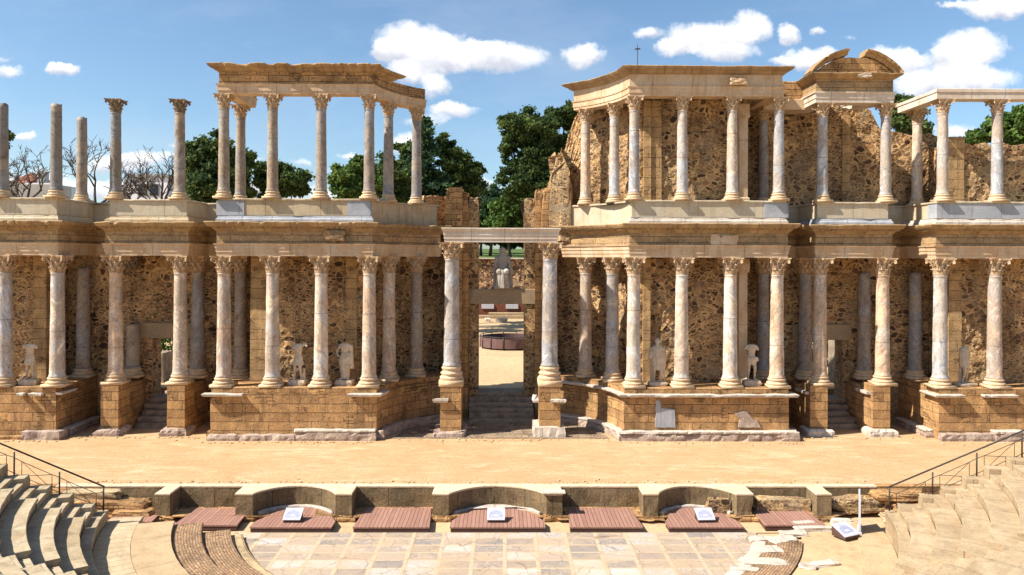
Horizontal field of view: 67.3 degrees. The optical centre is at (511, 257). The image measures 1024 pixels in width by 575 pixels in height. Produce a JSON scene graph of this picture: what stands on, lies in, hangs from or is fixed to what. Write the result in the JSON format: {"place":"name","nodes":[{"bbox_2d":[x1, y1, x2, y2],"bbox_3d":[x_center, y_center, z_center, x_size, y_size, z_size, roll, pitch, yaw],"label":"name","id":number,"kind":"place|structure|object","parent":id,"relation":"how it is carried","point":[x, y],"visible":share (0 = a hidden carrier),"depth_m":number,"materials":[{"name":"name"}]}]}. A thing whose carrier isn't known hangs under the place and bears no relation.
{"place":"outdoors","nodes":[
{"label":"outdoors","id":0,"kind":"place"},
{"bbox_2d":[108,512,884,559],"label":"orchestra ground","id":1,"kind":"structure","parent":0,"point":[347,527],"depth_m":27.09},
{"bbox_2d":[0,488,108,574],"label":"seating wedge","id":2,"kind":"object","parent":1,"relation":"on","point":[46,536],"visible":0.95,"depth_m":21.80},
{"bbox_2d":[92,516,143,574],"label":"ring step","id":3,"kind":"object","parent":1,"relation":"on","point":[111,553],"visible":0.84,"depth_m":23.62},
{"bbox_2d":[131,521,189,574],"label":"ring step","id":4,"kind":"object","parent":1,"relation":"on","point":[152,552],"visible":0.94,"depth_m":23.33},
{"bbox_2d":[171,522,226,574],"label":"ring step","id":5,"kind":"object","parent":1,"relation":"on","point":[192,556],"visible":0.88,"depth_m":23.66,"materials":[{"name":"brick"}]},
{"bbox_2d":[202,529,262,574],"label":"ring step","id":6,"kind":"object","parent":1,"relation":"on","point":[222,553],"visible":0.88,"depth_m":23.73,"materials":[{"name":"brick"}]},
{"bbox_2d":[250,507,334,531],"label":"timber deck","id":7,"kind":"structure","parent":1,"relation":"on","point":[305,524],"depth_m":26.69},
{"bbox_2d":[353,508,431,531],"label":"timber deck","id":8,"kind":"structure","parent":1,"relation":"on","point":[393,520],"depth_m":27.12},
{"bbox_2d":[55,483,876,522],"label":"stage front wall","id":9,"kind":"structure","parent":1,"relation":"on","point":[351,503],"depth_m":28.56,"materials":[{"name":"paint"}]},
{"bbox_2d":[450,508,544,531],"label":"timber deck","id":10,"kind":"structure","parent":1,"relation":"on","point":[517,520],"depth_m":26.86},
{"bbox_2d":[568,508,642,531],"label":"timber deck","id":11,"kind":"structure","parent":1,"relation":"on","point":[603,520],"depth_m":27.19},
{"bbox_2d":[665,508,743,531],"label":"timber deck","id":12,"kind":"structure","parent":1,"relation":"on","point":[681,520],"depth_m":26.92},
{"bbox_2d":[791,523,863,574],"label":"ring step","id":13,"kind":"object","parent":1,"relation":"on","point":[846,554],"visible":0.74,"depth_m":24.54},
{"bbox_2d":[849,520,897,574],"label":"ring step","id":14,"kind":"object","parent":1,"relation":"on","point":[879,553],"visible":0.77,"depth_m":24.65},
{"bbox_2d":[885,479,1023,574],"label":"seating wedge","id":15,"kind":"object","parent":1,"relation":"on","point":[989,519],"visible":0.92,"depth_m":21.84,"materials":[{"name":"stone"}]},
{"bbox_2d":[901,464,1023,538],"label":"staircase","id":16,"kind":"structure","parent":15,"relation":"on","point":[993,482],"depth_m":24.44,"materials":[{"name":"stone"}]},
{"bbox_2d":[915,548,1023,574],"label":"seating wedge","id":17,"kind":"object","parent":1,"relation":"on","point":[1011,562],"visible":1,"depth_m":17.48,"materials":[{"name":"stone"}]},
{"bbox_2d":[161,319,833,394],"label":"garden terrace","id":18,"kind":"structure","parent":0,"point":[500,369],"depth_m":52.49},
{"bbox_2d":[185,128,259,202],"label":"tree","id":19,"kind":"object","parent":18,"relation":"on","point":[201,172],"visible":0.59,"depth_m":64.46,"materials":[{"name":"green plant"}]},
{"bbox_2d":[250,159,315,198],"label":"tree","id":20,"kind":"object","parent":18,"relation":"on","point":[292,182],"visible":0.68,"depth_m":67.95,"materials":[{"name":"green plant"}]},
{"bbox_2d":[327,153,382,198],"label":"tree","id":21,"kind":"object","parent":18,"relation":"on","point":[346,181],"visible":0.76,"depth_m":70.74,"materials":[{"name":"green plant"}]},
{"bbox_2d":[400,115,458,202],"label":"tree","id":22,"kind":"object","parent":18,"relation":"on","point":[433,182],"visible":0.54,"depth_m":77.33,"materials":[{"name":"green plant"}]},
{"bbox_2d":[435,132,488,207],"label":"tree","id":23,"kind":"object","parent":18,"relation":"on","point":[465,170],"visible":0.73,"depth_m":78.86,"materials":[{"name":"green plant"}]},
{"bbox_2d":[493,104,562,218],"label":"tree","id":24,"kind":"object","parent":18,"relation":"on","point":[529,133],"visible":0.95,"depth_m":80.71,"materials":[{"name":"green plant"}]},
{"bbox_2d":[479,249,523,257],"bbox_3d":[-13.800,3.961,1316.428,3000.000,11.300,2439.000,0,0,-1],"label":"grass","id":25,"kind":"structure","parent":0,"point":[517,253],"depth_m":120.78,"materials":[{"name":"green plant"}]},
{"bbox_2d":[959,104,1023,144],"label":"tree","id":26,"kind":"object","parent":25,"relation":"on","point":[1013,126],"visible":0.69,"depth_m":95.19,"materials":[{"name":"green plant"}]},
{"bbox_2d":[235,532,779,574],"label":"orchestra floor","id":27,"kind":"structure","parent":0,"point":[597,553],"depth_m":24.64,"materials":[{"name":"stone"}]},
{"bbox_2d":[0,417,1023,483],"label":"stage floor","id":28,"kind":"structure","parent":0,"point":[150,457],"depth_m":32.40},
{"bbox_2d":[0,376,100,440],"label":"podium","id":29,"kind":"object","parent":28,"relation":"on","point":[32,412],"visible":0.88,"depth_m":35.93,"materials":[{"name":"stone"}]},
{"bbox_2d":[0,255,22,387],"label":"marble column","id":30,"kind":"structure","parent":29,"relation":"on","point":[7,267],"depth_m":36.12,"materials":[{"name":"stone"}]},
{"bbox_2d":[12,255,69,380],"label":"rubble wall","id":31,"kind":"structure","parent":29,"relation":"on","point":[22,289],"depth_m":37.66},
{"bbox_2d":[0,220,111,255],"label":"entablature","id":32,"kind":"structure","parent":31,"relation":"on","point":[44,237],"depth_m":36.05,"materials":[{"name":"stone"}]},
{"bbox_2d":[0,197,109,223],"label":"pedestal wall","id":33,"kind":"structure","parent":32,"relation":"on","point":[28,208],"depth_m":36.19,"materials":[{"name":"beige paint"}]},
{"bbox_2d":[43,103,68,198],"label":"marble column","id":34,"kind":"structure","parent":33,"relation":"on","point":[55,190],"depth_m":36.17,"materials":[{"name":"stone"}]},
{"bbox_2d":[33,255,50,381],"bbox_3d":[-23.086,2.841,37.968,0.672,6.529,0.794,0,0,-1],"label":"pilaster","id":35,"kind":"object","parent":29,"relation":"on","point":[41,298],"visible":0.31,"depth_m":37.58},
{"bbox_2d":[40,255,74,387],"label":"marble column","id":36,"kind":"structure","parent":29,"relation":"on","point":[57,377],"depth_m":36.11,"materials":[{"name":"stone"}]},
{"bbox_2d":[68,267,97,377],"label":"marble column","id":37,"kind":"structure","parent":29,"relation":"on","point":[83,368],"depth_m":38.86,"materials":[{"name":"stone"}]},
{"bbox_2d":[92,379,146,436],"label":"pier","id":38,"kind":"structure","parent":28,"relation":"on","point":[122,407],"depth_m":36.91,"materials":[{"name":"stone"}]},
{"bbox_2d":[100,255,131,384],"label":"marble column","id":39,"kind":"structure","parent":38,"relation":"on","point":[115,375],"depth_m":36.91,"materials":[{"name":"stone"}]},
{"bbox_2d":[68,255,250,421],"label":"rubble wall","id":40,"kind":"structure","parent":28,"relation":"on","point":[148,290],"depth_m":39.65,"materials":[{"name":"stone"}]},
{"bbox_2d":[94,221,216,255],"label":"entablature","id":41,"kind":"structure","parent":40,"relation":"on","point":[149,238],"depth_m":36.84,"materials":[{"name":"stone"}]},
{"bbox_2d":[104,199,217,223],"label":"pedestal wall","id":42,"kind":"structure","parent":41,"relation":"on","point":[161,210],"depth_m":36.99,"materials":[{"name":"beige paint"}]},
{"bbox_2d":[103,98,127,198],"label":"marble column","id":43,"kind":"structure","parent":42,"relation":"on","point":[116,109],"depth_m":36.97,"materials":[{"name":"stone"}]},
{"bbox_2d":[168,98,191,199],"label":"marble column","id":44,"kind":"structure","parent":42,"relation":"on","point":[179,190],"depth_m":37.00,"materials":[{"name":"stone"}]},
{"bbox_2d":[159,379,207,436],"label":"pier","id":45,"kind":"structure","parent":28,"relation":"on","point":[187,410],"depth_m":36.83,"materials":[{"name":"stone"}]},
{"bbox_2d":[165,256,195,384],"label":"marble column","id":46,"kind":"structure","parent":45,"relation":"on","point":[180,375],"depth_m":36.94,"materials":[{"name":"stone"}]},
{"bbox_2d":[188,256,210,378],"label":"marble column","id":47,"kind":"structure","parent":45,"relation":"on","point":[197,369],"depth_m":38.91,"materials":[{"name":"stone"}]},
{"bbox_2d":[201,371,440,440],"bbox_3d":[-8.845,7.377,38.572,11.232,2.516,5.904,0,0,-1],"label":"podium","id":48,"kind":"object","parent":28,"relation":"on","point":[245,410],"visible":0.86,"depth_m":36.01,"materials":[{"name":"stone"}]},
{"bbox_2d":[209,256,238,387],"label":"marble column","id":49,"kind":"structure","parent":48,"relation":"on","point":[223,378],"depth_m":36.18,"materials":[{"name":"stone"}]},
{"bbox_2d":[231,256,250,378],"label":"marble column","id":50,"kind":"structure","parent":48,"relation":"on","point":[240,369],"depth_m":38.88,"materials":[{"name":"stone"}]},
{"bbox_2d":[250,256,266,381],"bbox_3d":[-12.428,2.877,38.068,0.821,6.532,0.816,0,0,-1],"label":"pilaster","id":51,"kind":"object","parent":48,"relation":"on","point":[257,320],"visible":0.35,"depth_m":37.67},
{"bbox_2d":[258,256,286,387],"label":"marble column","id":52,"kind":"structure","parent":48,"relation":"on","point":[272,378],"depth_m":36.21,"materials":[{"name":"stone"}]},
{"bbox_2d":[308,256,334,387],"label":"marble column","id":53,"kind":"structure","parent":48,"relation":"on","point":[321,377],"depth_m":36.23,"materials":[{"name":"stone"}]},
{"bbox_2d":[279,195,445,381],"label":"rubble wall","id":54,"kind":"structure","parent":48,"relation":"on","point":[296,296],"depth_m":37.83,"materials":[{"name":"stone"}]},
{"bbox_2d":[356,256,381,387],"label":"marble column","id":55,"kind":"structure","parent":48,"relation":"on","point":[369,377],"depth_m":36.25,"materials":[{"name":"stone"}]},
{"bbox_2d":[377,256,400,381],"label":"marble column","id":56,"kind":"structure","parent":48,"relation":"on","point":[388,372],"depth_m":38.02,"materials":[{"name":"stone"}]},
{"bbox_2d":[405,257,427,377],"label":"marble column","id":57,"kind":"structure","parent":48,"relation":"on","point":[416,368],"depth_m":39.47,"materials":[{"name":"stone"}]},
{"bbox_2d":[203,221,451,256],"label":"entablature","id":58,"kind":"structure","parent":57,"relation":"on","point":[286,238],"depth_m":36.16,"materials":[{"name":"stone"}]},
{"bbox_2d":[215,198,438,225],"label":"pedestal wall","id":59,"kind":"structure","parent":58,"relation":"on","point":[299,210],"depth_m":36.31,"materials":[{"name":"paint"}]},
{"bbox_2d":[212,93,234,198],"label":"marble column","id":60,"kind":"structure","parent":59,"relation":"on","point":[224,104],"depth_m":36.24,"materials":[{"name":"stone"}]},
{"bbox_2d":[261,93,283,198],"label":"marble column","id":61,"kind":"structure","parent":59,"relation":"on","point":[272,189],"depth_m":36.27,"materials":[{"name":"stone"}]},
{"bbox_2d":[311,94,331,198],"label":"marble column","id":62,"kind":"structure","parent":59,"relation":"on","point":[321,104],"depth_m":36.29,"materials":[{"name":"stone"}]},
{"bbox_2d":[359,94,378,199],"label":"marble column","id":63,"kind":"structure","parent":59,"relation":"on","point":[369,101],"depth_m":36.31,"materials":[{"name":"stone"}]},
{"bbox_2d":[408,107,424,203],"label":"marble column","id":64,"kind":"structure","parent":59,"relation":"on","point":[416,197],"depth_m":39.53,"materials":[{"name":"stone"}]},
{"bbox_2d":[206,62,426,108],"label":"entablature","id":65,"kind":"structure","parent":64,"relation":"on","point":[248,84],"depth_m":36.16,"materials":[{"name":"stone"}]},
{"bbox_2d":[445,187,478,417],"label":"door jamb","id":66,"kind":"object","parent":28,"relation":"on","point":[461,209],"depth_m":40.78,"materials":[{"name":"stone"}]},
{"bbox_2d":[393,420,608,438],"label":"stone pavement","id":67,"kind":"structure","parent":28,"relation":"on","point":[499,430],"depth_m":37.45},
{"bbox_2d":[432,387,467,436],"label":"pier","id":68,"kind":"structure","parent":67,"relation":"on","point":[450,401],"depth_m":36.72,"materials":[{"name":"stone"}]},
{"bbox_2d":[439,242,464,386],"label":"marble column","id":69,"kind":"structure","parent":68,"relation":"on","point":[451,374],"depth_m":36.94,"materials":[{"name":"stone"}]},
{"bbox_2d":[468,389,533,421],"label":"staircase","id":70,"kind":"structure","parent":28,"relation":"on","point":[500,405],"depth_m":40.63,"materials":[{"name":"stone"}]},
{"bbox_2d":[523,187,549,418],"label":"door jamb","id":71,"kind":"object","parent":28,"relation":"on","point":[536,212],"depth_m":41.20,"materials":[{"name":"stone"}]},
{"bbox_2d":[532,387,565,437],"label":"pier","id":72,"kind":"structure","parent":28,"relation":"on","point":[548,422],"depth_m":36.77,"materials":[{"name":"stone"}]},
{"bbox_2d":[537,242,562,386],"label":"marble column","id":73,"kind":"structure","parent":72,"relation":"on","point":[549,374],"depth_m":36.99,"materials":[{"name":"stone"}]},
{"bbox_2d":[441,228,560,242],"bbox_3d":[-0.527,-1.057,37.346,5.740,0.690,1.100,0,0,-1],"label":"door beam","id":74,"kind":"structure","parent":73,"relation":"on","point":[506,235],"depth_m":36.90,"materials":[{"name":"stone"}]},
{"bbox_2d":[560,371,799,441],"bbox_3d":[7.750,7.436,38.748,11.318,2.520,5.909,0,0,-1],"label":"podium","id":75,"kind":"object","parent":28,"relation":"on","point":[700,411],"visible":0.89,"depth_m":36.20,"materials":[{"name":"stone"}]},
{"bbox_2d":[575,257,596,377],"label":"marble column","id":76,"kind":"structure","parent":75,"relation":"on","point":[585,369],"depth_m":39.56,"materials":[{"name":"stone"}]},
{"bbox_2d":[601,257,623,381],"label":"marble column","id":77,"kind":"structure","parent":75,"relation":"on","point":[612,373],"depth_m":38.13,"materials":[{"name":"stone"}]},
{"bbox_2d":[621,257,645,388],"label":"marble column","id":78,"kind":"structure","parent":75,"relation":"on","point":[633,378],"depth_m":36.38,"materials":[{"name":"stone"}]},
{"bbox_2d":[551,223,800,257],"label":"entablature","id":79,"kind":"structure","parent":78,"relation":"on","point":[727,240],"depth_m":36.36,"materials":[{"name":"stone"}]},
{"bbox_2d":[571,200,787,225],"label":"pedestal wall","id":80,"kind":"structure","parent":79,"relation":"on","point":[682,211],"depth_m":36.52,"materials":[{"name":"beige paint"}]},
{"bbox_2d":[625,95,643,200],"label":"marble column","id":81,"kind":"structure","parent":80,"relation":"on","point":[634,106],"depth_m":36.44,"materials":[{"name":"stone"}]},
{"bbox_2d":[562,65,794,110],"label":"entablature","id":82,"kind":"structure","parent":81,"relation":"on","point":[755,87],"depth_m":36.37,"materials":[{"name":"stone"}]},
{"bbox_2d":[672,96,692,199],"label":"marble column","id":83,"kind":"structure","parent":80,"relation":"on","point":[682,106],"depth_m":36.47,"materials":[{"name":"stone"}]},
{"bbox_2d":[721,96,742,200],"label":"marble column","id":84,"kind":"structure","parent":80,"relation":"on","point":[732,103],"depth_m":36.50,"materials":[{"name":"stone"}]},
{"bbox_2d":[768,96,789,200],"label":"marble column","id":85,"kind":"structure","parent":80,"relation":"on","point":[778,192],"depth_m":36.52,"materials":[{"name":"stone"}]},
{"bbox_2d":[642,100,650,382],"bbox_3d":[6.632,-0.756,38.128,0.370,13.927,0.700,0,0,-1],"label":"pilaster","id":86,"kind":"object","parent":75,"relation":"on","point":[647,264],"visible":0.67,"depth_m":37.79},
{"bbox_2d":[548,99,747,382],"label":"rubble wall","id":87,"kind":"structure","parent":75,"relation":"on","point":[707,142],"depth_m":38.02,"materials":[{"name":"stone"}]},
{"bbox_2d":[548,147,573,241],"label":"buttress","id":88,"kind":"structure","parent":87,"relation":"attached to","point":[560,186],"depth_m":40.32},
{"bbox_2d":[669,257,694,388],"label":"marble column","id":89,"kind":"structure","parent":75,"relation":"on","point":[681,378],"depth_m":36.41,"materials":[{"name":"stone"}]},
{"bbox_2d":[717,258,743,388],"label":"marble column","id":90,"kind":"structure","parent":75,"relation":"on","point":[730,378],"depth_m":36.43,"materials":[{"name":"stone"}]},
{"bbox_2d":[750,258,769,379],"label":"marble column","id":91,"kind":"structure","parent":75,"relation":"on","point":[762,268],"depth_m":39.16,"materials":[{"name":"stone"}]},
{"bbox_2d":[763,258,791,388],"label":"marble column","id":92,"kind":"structure","parent":75,"relation":"on","point":[776,376],"depth_m":36.46,"materials":[{"name":"stone"}]},
{"bbox_2d":[747,106,936,422],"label":"rubble wall","id":93,"kind":"structure","parent":28,"relation":"on","point":[800,155],"depth_m":40.03,"materials":[{"name":"stone"}]},
{"bbox_2d":[846,380,898,437],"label":"pier","id":94,"kind":"structure","parent":28,"relation":"on","point":[868,403],"depth_m":37.25,"materials":[{"name":"stone"}]},
{"bbox_2d":[850,271,873,379],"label":"marble column","id":95,"kind":"structure","parent":94,"relation":"on","point":[863,370],"depth_m":39.23,"materials":[{"name":"stone"}]},
{"bbox_2d":[867,258,897,385],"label":"marble column","id":96,"kind":"structure","parent":94,"relation":"on","point":[882,374],"depth_m":37.30,"materials":[{"name":"stone"}]},
{"bbox_2d":[895,377,1023,441],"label":"podium","id":97,"kind":"object","parent":28,"relation":"on","point":[973,414],"visible":0.81,"depth_m":36.35,"materials":[{"name":"stone"}]},
{"bbox_2d":[900,271,929,379],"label":"marble column","id":98,"kind":"structure","parent":97,"relation":"on","point":[914,370],"depth_m":39.25,"materials":[{"name":"stone"}]},
{"bbox_2d":[924,258,956,388],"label":"marble column","id":99,"kind":"structure","parent":97,"relation":"on","point":[939,379],"depth_m":36.55,"materials":[{"name":"stone"}]},
{"bbox_2d":[947,258,961,382],"bbox_3d":[21.910,2.997,38.383,0.670,6.524,0.718,0,0,-1],"label":"pilaster","id":100,"kind":"object","parent":97,"relation":"on","point":[954,292],"visible":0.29,"depth_m":38.03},
{"bbox_2d":[927,143,1023,382],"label":"rubble wall","id":101,"kind":"structure","parent":97,"relation":"on","point":[977,172],"depth_m":38.16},
{"bbox_2d":[977,259,1011,388],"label":"marble column","id":102,"kind":"structure","parent":97,"relation":"on","point":[994,378],"depth_m":36.58,"materials":[{"name":"stone"}]},
{"bbox_2d":[892,224,1023,258],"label":"entablature","id":103,"kind":"structure","parent":102,"relation":"on","point":[988,241],"depth_m":36.51,"materials":[{"name":"stone"}]},
{"bbox_2d":[888,201,1023,225],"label":"pedestal wall","id":104,"kind":"structure","parent":103,"relation":"on","point":[955,212],"depth_m":36.63,"materials":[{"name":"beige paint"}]},
{"bbox_2d":[930,99,955,201],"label":"marble column","id":105,"kind":"structure","parent":104,"relation":"on","point":[942,106],"depth_m":36.61,"materials":[{"name":"stone"}]},
{"bbox_2d":[897,88,1023,112],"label":"entablature","id":106,"kind":"structure","parent":105,"relation":"on","point":[922,101],"depth_m":36.49,"materials":[{"name":"stone"}]},
{"bbox_2d":[984,99,1010,201],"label":"marble column","id":107,"kind":"structure","parent":104,"relation":"on","point":[997,106],"depth_m":36.64,"materials":[{"name":"stone"}]},
{"bbox_2d":[0,0,1023,248],"label":"sky","id":108,"kind":"structure","parent":0,"point":[475,62],"materials":[{"name":"blue"}]},
{"bbox_2d":[789,380,834,436],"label":"pier","id":109,"kind":"structure","parent":0,"point":[808,411],"depth_m":37.06,"materials":[{"name":"stone"}]},
{"bbox_2d":[791,258,811,379],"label":"marble column","id":110,"kind":"structure","parent":109,"relation":"on","point":[804,370],"depth_m":39.19,"materials":[{"name":"stone"}]},
{"bbox_2d":[805,258,834,385],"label":"marble column","id":111,"kind":"structure","parent":109,"relation":"on","point":[819,376],"depth_m":37.27,"materials":[{"name":"stone"}]},
{"bbox_2d":[788,224,905,257],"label":"entablature","id":112,"kind":"structure","parent":111,"relation":"on","point":[841,241],"depth_m":37.19,"materials":[{"name":"stone"}]},
{"bbox_2d":[786,202,893,224],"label":"pedestal wall","id":113,"kind":"structure","parent":112,"relation":"on","point":[838,213],"depth_m":37.34,"materials":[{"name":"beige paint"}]},
{"bbox_2d":[811,102,833,202],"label":"marble column","id":114,"kind":"structure","parent":113,"relation":"on","point":[822,113],"depth_m":37.33,"materials":[{"name":"stone"}]},
{"bbox_2d":[795,48,903,113],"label":"pediment","id":115,"kind":"structure","parent":114,"relation":"on","point":[866,78],"depth_m":37.19,"materials":[{"name":"stone"}]},
{"bbox_2d":[874,103,897,202],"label":"marble column","id":116,"kind":"structure","parent":113,"relation":"on","point":[885,193],"depth_m":37.36,"materials":[{"name":"stone"}]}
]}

